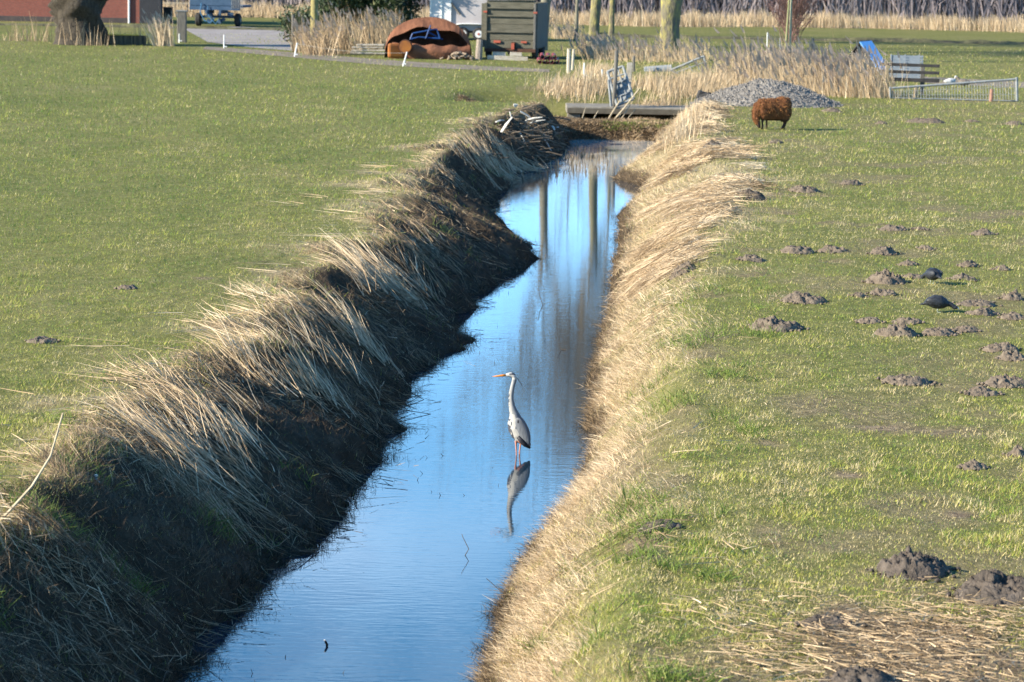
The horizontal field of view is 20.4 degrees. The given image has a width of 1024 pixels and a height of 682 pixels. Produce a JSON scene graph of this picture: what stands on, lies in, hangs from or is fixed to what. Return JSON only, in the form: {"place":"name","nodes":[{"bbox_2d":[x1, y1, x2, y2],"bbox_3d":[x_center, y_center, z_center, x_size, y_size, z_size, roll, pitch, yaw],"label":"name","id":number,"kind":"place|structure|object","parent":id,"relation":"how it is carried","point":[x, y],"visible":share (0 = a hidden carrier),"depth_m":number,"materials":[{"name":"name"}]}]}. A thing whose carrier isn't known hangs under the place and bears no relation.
{"place":"outdoors","nodes":[
{"label":"outdoors","id":0,"kind":"place"},
{"bbox_2d":[0,0,162,23],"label":"brick barn","id":1,"kind":"structure","parent":0,"point":[122,11],"depth_m":166.96,"materials":[{"name":"brick"}]},
{"bbox_2d":[140,0,162,23],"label":"doorway","id":2,"kind":"structure","parent":1,"relation":"in","point":[149,6],"depth_m":166.90,"materials":[{"name":"grey"}]},
{"bbox_2d":[163,7,172,22],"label":"wheelie bin","id":3,"kind":"object","parent":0,"point":[167,10],"visible":0.84,"depth_m":168.42,"materials":[{"name":"plastic"}]},
{"bbox_2d":[187,26,295,49],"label":"road","id":4,"kind":"structure","parent":0,"point":[276,39],"depth_m":143.32,"materials":[{"name":"grey asphalt"}]},
{"bbox_2d":[189,0,250,26],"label":"farm cart","id":5,"kind":"object","parent":4,"relation":"on","point":[209,7],"visible":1,"depth_m":162.75,"materials":[{"name":"blue paint"}]},
{"bbox_2d":[203,46,548,71],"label":"track","id":6,"kind":"structure","parent":0,"point":[368,60],"depth_m":114.91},
{"bbox_2d":[178,139,655,681],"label":"water","id":7,"kind":"structure","parent":0,"point":[402,591],"depth_m":29.63,"materials":[{"name":"blue liquid"}]},
{"bbox_2d":[493,372,530,454],"bbox_3d":[-0.004,0.861,31.514,0.438,1.042,0.218,1,8,0],"label":"heron","id":8,"kind":"object","parent":7,"relation":"in","point":[518,430],"visible":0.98,"depth_m":31.45},
{"bbox_2d":[519,144,615,180],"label":"cut reeds","id":9,"kind":"object","parent":7,"relation":"in","point":[582,153],"visible":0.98,"depth_m":74.79,"materials":[{"name":"plant"}]},
{"bbox_2d":[0,11,1023,681],"bbox_3d":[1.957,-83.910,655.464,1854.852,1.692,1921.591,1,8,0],"label":"ground","id":10,"kind":"structure","parent":0,"point":[850,405],"depth_m":37.73,"materials":[{"name":"green plant"}]},
{"bbox_2d":[4,413,63,517],"bbox_3d":[-3.709,0.977,21.946,0.499,0.856,0.032,0,8,-6],"label":"reed stalk","id":11,"kind":"object","parent":10,"relation":"on","point":[32,484],"visible":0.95,"depth_m":21.95,"materials":[{"name":"beige plant"}]},
{"bbox_2d":[24,336,60,343],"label":"molehill","id":12,"kind":"object","parent":10,"relation":"on","point":[40,339],"visible":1,"depth_m":31.73,"materials":[{"name":"soil"}]},
{"bbox_2d":[48,0,108,45],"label":"willow tree","id":13,"kind":"object","parent":10,"relation":"on","point":[80,13],"visible":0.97,"depth_m":128.27,"materials":[{"name":"grey plant"}]},
{"bbox_2d":[2,13,184,45],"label":"reed bed","id":14,"kind":"object","parent":10,"relation":"on","point":[15,36],"visible":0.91,"depth_m":131.97,"materials":[{"name":"plant"}]},
{"bbox_2d":[114,284,137,289],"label":"molehill","id":15,"kind":"object","parent":10,"relation":"on","point":[126,287],"visible":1,"depth_m":36.91,"materials":[{"name":"soil"}]},
{"bbox_2d":[108,34,145,44],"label":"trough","id":16,"kind":"object","parent":10,"relation":"on","point":[129,39],"visible":0.93,"depth_m":129.55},
{"bbox_2d":[141,8,178,45],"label":"reed bed","id":17,"kind":"object","parent":10,"relation":"on","point":[161,36],"visible":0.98,"depth_m":128.87,"materials":[{"name":"plant"}]},
{"bbox_2d":[176,10,187,42],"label":"gate post","id":18,"kind":"object","parent":10,"relation":"on","point":[182,23],"visible":0.99,"depth_m":134.40,"materials":[{"name":"wood"}]},
{"bbox_2d":[0,100,573,681],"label":"reeds","id":19,"kind":"object","parent":10,"relation":"on","point":[386,274],"visible":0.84,"depth_m":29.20,"materials":[{"name":"plant"}]},
{"bbox_2d":[272,2,322,42],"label":"bush","id":20,"kind":"object","parent":10,"relation":"on","point":[287,23],"visible":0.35,"depth_m":136.99,"materials":[{"name":"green plant"}]},
{"bbox_2d":[310,0,317,32],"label":"alder tree","id":21,"kind":"object","parent":10,"relation":"on","point":[314,7],"visible":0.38,"depth_m":134.53,"materials":[{"name":"yellow plant"}]},
{"bbox_2d":[284,0,413,55],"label":"reed bed","id":22,"kind":"object","parent":10,"relation":"on","point":[330,39],"visible":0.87,"depth_m":123.89,"materials":[{"name":"plant"}]},
{"bbox_2d":[310,0,424,37],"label":"evergreen bush","id":23,"kind":"object","parent":10,"relation":"on","point":[400,5],"visible":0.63,"depth_m":145.23,"materials":[{"name":"green plant"}]},
{"bbox_2d":[135,136,648,681],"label":"waterline stems","id":24,"kind":"object","parent":10,"relation":"on","point":[311,544],"visible":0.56,"depth_m":27.18,"materials":[{"name":"brown plant"}]},
{"bbox_2d":[384,17,471,59],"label":"rusted hull","id":25,"kind":"object","parent":10,"relation":"on","point":[427,38],"visible":0.98,"depth_m":119.39,"materials":[{"name":"metal"}]},
{"bbox_2d":[430,0,512,39],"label":"horse trailer","id":26,"kind":"object","parent":10,"relation":"on","point":[465,16],"visible":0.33,"depth_m":145.36,"materials":[{"name":"white plastic"}]},
{"bbox_2d":[475,39,482,59],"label":"wooden post","id":27,"kind":"object","parent":10,"relation":"on","point":[479,49],"visible":0.79,"depth_m":118.74,"materials":[{"name":"beige wood"}]},
{"bbox_2d":[487,55,527,60],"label":"timber block","id":28,"kind":"object","parent":10,"relation":"on","point":[497,57],"depth_m":118.94,"materials":[{"name":"grey wood"}]},
{"bbox_2d":[0,23,1023,44],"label":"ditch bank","id":29,"kind":"structure","parent":10,"relation":"on","point":[913,40],"depth_m":155.90,"materials":[{"name":"beige plant"}]},
{"bbox_2d":[481,0,547,58],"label":"box trailer","id":30,"kind":"object","parent":10,"relation":"on","point":[514,26],"visible":0.97,"depth_m":120.56,"materials":[{"name":"grey paint"}]},
{"bbox_2d":[479,103,582,160],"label":"brushwood","id":31,"kind":"object","parent":10,"relation":"on","point":[537,131],"visible":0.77,"depth_m":77.39,"materials":[{"name":"brown wood"}]},
{"bbox_2d":[541,0,550,50],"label":"alder tree","id":32,"kind":"object","parent":10,"relation":"on","point":[546,47],"visible":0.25,"depth_m":131.91,"materials":[{"name":"grey plant"}]},
{"bbox_2d":[454,92,674,141],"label":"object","id":33,"kind":"object","parent":10,"relation":"on","point":[595,122],"visible":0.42,"depth_m":86.31,"materials":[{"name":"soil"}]},
{"bbox_2d":[566,48,570,72],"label":"wooden post","id":34,"kind":"object","parent":10,"relation":"on","point":[568,67],"visible":0.79,"depth_m":106.93,"materials":[{"name":"grey wood"}]},
{"bbox_2d":[574,0,578,38],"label":"alder tree","id":35,"kind":"object","parent":10,"relation":"on","point":[576,14],"visible":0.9,"depth_m":148.72,"materials":[{"name":"grey plant"}]},
{"bbox_2d":[524,55,642,103],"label":"reed bed","id":36,"kind":"object","parent":10,"relation":"on","point":[571,85],"visible":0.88,"depth_m":94.27,"materials":[{"name":"plant"}]},
{"bbox_2d":[163,0,1023,32],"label":"reed belt","id":37,"kind":"object","parent":10,"relation":"on","point":[744,21],"visible":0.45,"depth_m":184.76,"materials":[{"name":"plant"}]},
{"bbox_2d":[164,0,1023,25],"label":"wood","id":38,"kind":"object","parent":10,"relation":"on","point":[971,9],"visible":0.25,"depth_m":199.26,"materials":[{"name":"brown plant"}]},
{"bbox_2d":[587,0,600,43],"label":"alder tree","id":39,"kind":"object","parent":10,"relation":"on","point":[594,25],"visible":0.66,"depth_m":129.38,"materials":[{"name":"beige plant"}]},
{"bbox_2d":[608,0,614,41],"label":"alder tree","id":40,"kind":"object","parent":10,"relation":"on","point":[611,19],"visible":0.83,"depth_m":146.08,"materials":[{"name":"beige plant"}]},
{"bbox_2d":[565,103,691,117],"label":"slab bridge","id":41,"kind":"structure","parent":10,"relation":"on","point":[575,110],"depth_m":90.82,"materials":[{"name":"concrete"}]},
{"bbox_2d":[611,50,617,106],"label":"wooden post","id":42,"kind":"object","parent":41,"relation":"on","point":[614,92],"visible":0.96,"depth_m":90.85,"materials":[{"name":"grey wood"}]},
{"bbox_2d":[606,65,634,105],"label":"hurdle gate","id":43,"kind":"structure","parent":41,"relation":"on","point":[624,90],"depth_m":91.02,"materials":[{"name":"metal"}]},
{"bbox_2d":[627,62,631,94],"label":"board","id":44,"kind":"object","parent":41,"relation":"on","point":[629,70],"visible":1,"depth_m":91.49,"materials":[{"name":"white wood"}]},
{"bbox_2d":[600,118,669,131],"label":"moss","id":45,"kind":"object","parent":10,"relation":"on","point":[627,122],"visible":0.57,"depth_m":86.48,"materials":[{"name":"brown plant"}]},
{"bbox_2d":[460,111,811,681],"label":"dry grass","id":46,"kind":"structure","parent":10,"relation":"on","point":[588,480],"depth_m":26.47,"materials":[{"name":"plant"}]},
{"bbox_2d":[548,17,727,63],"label":"reed bed","id":47,"kind":"object","parent":10,"relation":"on","point":[599,48],"visible":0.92,"depth_m":122.06,"materials":[{"name":"plant"}]},
{"bbox_2d":[644,65,671,71],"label":"metal trough","id":48,"kind":"object","parent":10,"relation":"on","point":[660,68],"visible":0.45,"depth_m":109.90,"materials":[{"name":"metal"}]},
{"bbox_2d":[636,519,681,534],"bbox_3d":[1.144,1.476,22.319,0.384,0.174,0.330,1,8,0],"label":"molehill","id":49,"kind":"object","parent":10,"relation":"on","point":[674,524],"visible":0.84,"depth_m":22.26,"materials":[{"name":"soil"}]},
{"bbox_2d":[655,0,682,59],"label":"willow tree","id":50,"kind":"object","parent":10,"relation":"on","point":[670,16],"visible":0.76,"depth_m":122.17,"materials":[{"name":"beige plant"}]},
{"bbox_2d":[616,65,722,118],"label":"reed bed","id":51,"kind":"object","parent":10,"relation":"on","point":[643,81],"visible":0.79,"depth_m":93.88,"materials":[{"name":"plant"}]},
{"bbox_2d":[647,98,713,152],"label":"dry grass","id":52,"kind":"structure","parent":10,"relation":"on","point":[684,128],"depth_m":72.37,"materials":[{"name":"plant"}]},
{"bbox_2d":[668,261,699,279],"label":"molehill","id":53,"kind":"object","parent":10,"relation":"on","point":[680,272],"visible":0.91,"depth_m":41.15,"materials":[{"name":"soil"}]},
{"bbox_2d":[671,55,706,72],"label":"metal gate","id":54,"kind":"structure","parent":10,"relation":"on","point":[689,62],"depth_m":107.99,"materials":[{"name":"metal"}]},
{"bbox_2d":[646,60,780,100],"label":"reed bed","id":55,"kind":"object","parent":10,"relation":"on","point":[727,80],"visible":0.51,"depth_m":95.42,"materials":[{"name":"plant"}]},
{"bbox_2d":[733,188,767,200],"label":"molehill","id":56,"kind":"object","parent":10,"relation":"on","point":[754,195],"visible":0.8,"depth_m":52.51,"materials":[{"name":"soil"}]},
{"bbox_2d":[735,254,765,262],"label":"molehill","id":57,"kind":"object","parent":10,"relation":"on","point":[753,258],"visible":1,"depth_m":41.58,"materials":[{"name":"soil"}]},
{"bbox_2d":[508,98,1023,681],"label":"straw","id":58,"kind":"object","parent":10,"relation":"on","point":[722,188],"visible":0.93,"depth_m":19.88,"materials":[{"name":"beige plant"}]},
{"bbox_2d":[690,77,842,107],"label":"gravel heap","id":59,"kind":"object","parent":10,"relation":"on","point":[749,93],"visible":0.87,"depth_m":85.76,"materials":[{"name":"grey gravel"}]},
{"bbox_2d":[751,96,791,129],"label":"sheep","id":60,"kind":"object","parent":10,"relation":"on","point":[773,109],"visible":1,"depth_m":74.30},
{"bbox_2d":[742,315,809,332],"bbox_3d":[3.172,-0.207,34.166,0.645,0.217,0.722,-4,9,-31],"label":"molehill","id":61,"kind":"object","parent":10,"relation":"on","point":[780,323],"visible":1,"depth_m":34.03,"materials":[{"name":"soil"}]},
{"bbox_2d":[789,0,791,46],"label":"birch sapling","id":62,"kind":"object","parent":10,"relation":"on","point":[790,27],"visible":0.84,"depth_m":137.49,"materials":[{"name":"beige plant"}]},
{"bbox_2d":[680,25,909,98],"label":"reed bed","id":63,"kind":"object","parent":10,"relation":"on","point":[852,76],"visible":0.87,"depth_m":93.19,"materials":[{"name":"plant"}]},
{"bbox_2d":[764,0,825,42],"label":"bare shrub","id":64,"kind":"object","parent":10,"relation":"on","point":[797,9],"visible":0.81,"depth_m":151.39,"materials":[{"name":"brown plant"}]},
{"bbox_2d":[780,245,816,254],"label":"molehill","id":65,"kind":"object","parent":10,"relation":"on","point":[794,249],"visible":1,"depth_m":42.63,"materials":[{"name":"soil"}]},
{"bbox_2d":[788,185,820,192],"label":"molehill","id":66,"kind":"object","parent":10,"relation":"on","point":[803,189],"visible":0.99,"depth_m":54.50,"materials":[{"name":"soil"}]},
{"bbox_2d":[780,291,829,304],"bbox_3d":[3.789,-0.548,36.713,0.654,0.180,0.571,-4,9,-34],"label":"molehill","id":67,"kind":"object","parent":10,"relation":"on","point":[795,297],"visible":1,"depth_m":36.63,"materials":[{"name":"soil"}]},
{"bbox_2d":[794,614,867,632],"bbox_3d":[2.115,1.893,19.108,0.403,0.126,0.416,-5,10,-37],"label":"molehill","id":68,"kind":"object","parent":10,"relation":"on","point":[830,618],"visible":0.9,"depth_m":19.05,"materials":[{"name":"soil"}]},
{"bbox_2d":[816,245,850,253],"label":"molehill","id":69,"kind":"object","parent":10,"relation":"on","point":[831,248],"visible":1,"depth_m":42.88,"materials":[{"name":"soil"}]},
{"bbox_2d":[839,179,864,185],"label":"molehill","id":70,"kind":"object","parent":10,"relation":"on","point":[850,182],"visible":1,"depth_m":56.44,"materials":[{"name":"soil"}]},
{"bbox_2d":[818,665,901,681],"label":"molehill","id":71,"kind":"object","parent":10,"relation":"on","point":[857,673],"visible":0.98,"depth_m":17.49,"materials":[{"name":"soil"}]},
{"bbox_2d":[849,40,889,74],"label":"blue playground slide","id":72,"kind":"object","parent":10,"relation":"on","point":[866,43],"visible":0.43,"depth_m":111.00,"materials":[{"name":"plastic"}]},
{"bbox_2d":[854,317,886,323],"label":"molehill","id":73,"kind":"object","parent":10,"relation":"on","point":[869,320],"visible":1,"depth_m":34.73,"materials":[{"name":"soil"}]},
{"bbox_2d":[865,287,896,295],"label":"molehill","id":74,"kind":"object","parent":10,"relation":"on","point":[880,292],"visible":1,"depth_m":37.54,"materials":[{"name":"soil"}]},
{"bbox_2d":[866,245,901,255],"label":"molehill","id":75,"kind":"object","parent":10,"relation":"on","point":[885,250],"visible":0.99,"depth_m":42.58,"materials":[{"name":"soil"}]},
{"bbox_2d":[861,268,910,284],"bbox_3d":[5.130,-0.872,38.900,0.586,0.241,0.523,6,9,32],"label":"molehill","id":76,"kind":"object","parent":10,"relation":"on","point":[885,276],"visible":1,"depth_m":38.77,"materials":[{"name":"soil"}]},
{"bbox_2d":[877,224,912,230],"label":"molehill","id":77,"kind":"object","parent":10,"relation":"on","point":[889,227],"visible":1,"depth_m":46.26,"materials":[{"name":"soil"}]},
{"bbox_2d":[874,323,919,336],"bbox_3d":[4.563,-0.118,33.775,0.470,0.190,0.506,-5,10,-37],"label":"molehill","id":78,"kind":"object","parent":10,"relation":"on","point":[901,329],"visible":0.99,"depth_m":33.66,"materials":[{"name":"soil"}]},
{"bbox_2d":[896,259,919,265],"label":"molehill","id":79,"kind":"object","parent":10,"relation":"on","point":[907,262],"visible":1,"depth_m":41.15,"materials":[{"name":"soil"}]},
{"bbox_2d":[891,317,925,324],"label":"molehill","id":80,"kind":"object","parent":10,"relation":"on","point":[908,320],"visible":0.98,"depth_m":34.71,"materials":[{"name":"soil"}]},
{"bbox_2d":[879,63,939,96],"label":"bench","id":81,"kind":"object","parent":10,"relation":"on","point":[922,72],"visible":0.83,"depth_m":93.17,"materials":[{"name":"grey wood"}]},
{"bbox_2d":[877,374,941,385],"bbox_3d":[4.147,0.416,30.026,0.588,0.144,0.627,-5,10,-38],"label":"molehill","id":82,"kind":"object","parent":10,"relation":"on","point":[902,379],"visible":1,"depth_m":29.89,"materials":[{"name":"soil"}]},
{"bbox_2d":[900,273,921,278],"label":"molehill","id":83,"kind":"object","parent":10,"relation":"on","point":[916,276],"visible":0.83,"depth_m":39.53,"materials":[{"name":"soil"}]},
{"bbox_2d":[865,545,960,582],"bbox_3d":[2.940,1.629,20.728,0.700,0.236,0.605,1,8,0],"label":"molehill","id":84,"kind":"object","parent":10,"relation":"on","point":[907,563],"visible":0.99,"depth_m":20.62,"materials":[{"name":"soil"}]},
{"bbox_2d":[899,117,944,122],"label":"molehill","id":85,"kind":"object","parent":10,"relation":"on","point":[923,120],"visible":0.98,"depth_m":78.60,"materials":[{"name":"soil"}]},
{"bbox_2d":[921,268,942,283],"bbox_3d":[5.734,-0.892,38.861,0.187,0.225,0.473,-3,9,-28],"label":"coot","id":86,"kind":"object","parent":10,"relation":"on","point":[930,274],"visible":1,"depth_m":38.76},
{"bbox_2d":[920,295,958,312],"bbox_3d":[5.378,-0.465,35.755,0.494,0.225,0.187,2,8,8],"label":"coot","id":87,"kind":"object","parent":10,"relation":"on","point":[937,302],"visible":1,"depth_m":35.70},
{"bbox_2d":[921,327,962,336],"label":"molehill","id":88,"kind":"object","parent":10,"relation":"on","point":[938,331],"visible":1,"depth_m":33.77,"materials":[{"name":"soil"}]},
{"bbox_2d":[889,77,1017,101],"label":"gate","id":89,"kind":"structure","parent":10,"relation":"on","point":[970,82],"depth_m":91.53,"materials":[{"name":"metal"}]},
{"bbox_2d":[946,272,978,281],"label":"molehill","id":90,"kind":"object","parent":10,"relation":"on","point":[961,276],"visible":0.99,"depth_m":39.39,"materials":[{"name":"soil"}]},
{"bbox_2d":[948,325,981,332],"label":"molehill","id":91,"kind":"object","parent":10,"relation":"on","point":[967,329],"visible":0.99,"depth_m":34.07,"materials":[{"name":"soil"}]},
{"bbox_2d":[956,260,979,266],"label":"molehill","id":92,"kind":"object","parent":10,"relation":"on","point":[970,263],"visible":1,"depth_m":41.08,"materials":[{"name":"soil"}]},
{"bbox_2d":[956,458,990,470],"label":"molehill","id":93,"kind":"object","parent":10,"relation":"on","point":[974,464],"visible":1,"depth_m":24.94,"materials":[{"name":"soil"}]},
{"bbox_2d":[952,299,1002,306],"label":"molehill","id":94,"kind":"object","parent":10,"relation":"on","point":[974,303],"visible":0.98,"depth_m":36.49,"materials":[{"name":"soil"}]},
{"bbox_2d":[959,385,1005,396],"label":"molehill","id":95,"kind":"object","parent":10,"relation":"on","point":[980,390],"visible":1,"depth_m":29.23,"materials":[{"name":"soil"}]},
{"bbox_2d":[968,228,998,235],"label":"molehill","id":96,"kind":"object","parent":10,"relation":"on","point":[983,231],"visible":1,"depth_m":45.72,"materials":[{"name":"soil"}]},
{"bbox_2d":[945,568,1023,607],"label":"molehill","id":97,"kind":"object","parent":10,"relation":"on","point":[994,584],"visible":0.95,"depth_m":19.90,"materials":[{"name":"soil"}]},
{"bbox_2d":[965,306,1004,316],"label":"molehill","id":98,"kind":"object","parent":10,"relation":"on","point":[986,311],"visible":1,"depth_m":35.57,"materials":[{"name":"soil"}]},
{"bbox_2d":[976,374,1023,388],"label":"molehill","id":99,"kind":"object","parent":10,"relation":"on","point":[1003,381],"visible":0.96,"depth_m":29.84,"materials":[{"name":"soil"}]},
{"bbox_2d":[990,264,1010,270],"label":"molehill","id":100,"kind":"object","parent":10,"relation":"on","point":[1003,267],"visible":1,"depth_m":40.65,"materials":[{"name":"soil"}]},
{"bbox_2d":[979,342,1022,352],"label":"molehill","id":101,"kind":"object","parent":10,"relation":"on","point":[999,347],"visible":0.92,"depth_m":32.56,"materials":[{"name":"soil"}]},
{"bbox_2d":[995,349,1023,361],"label":"molehill","id":102,"kind":"object","parent":10,"relation":"on","point":[1013,356],"visible":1,"depth_m":31.86,"materials":[{"name":"soil"}]},
{"bbox_2d":[997,289,1023,300],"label":"molehill","id":103,"kind":"object","parent":10,"relation":"on","point":[1014,295],"visible":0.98,"depth_m":37.13,"materials":[{"name":"soil"}]},
{"bbox_2d":[997,311,1023,320],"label":"molehill","id":104,"kind":"object","parent":10,"relation":"on","point":[1013,315],"visible":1,"depth_m":35.23,"materials":[{"name":"soil"}]},
{"bbox_2d":[1002,444,1023,456],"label":"molehill","id":105,"kind":"object","parent":10,"relation":"on","point":[1018,448],"visible":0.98,"depth_m":25.66,"materials":[{"name":"soil"}]},
{"bbox_2d":[889,74,1023,87],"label":"yard","id":106,"kind":"structure","parent":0,"point":[998,84],"depth_m":104.56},
{"bbox_2d":[890,54,922,77],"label":"slatted crate","id":107,"kind":"object","parent":106,"relation":"on","point":[911,59],"visible":0.52,"depth_m":106.54,"materials":[{"name":"white wood"}]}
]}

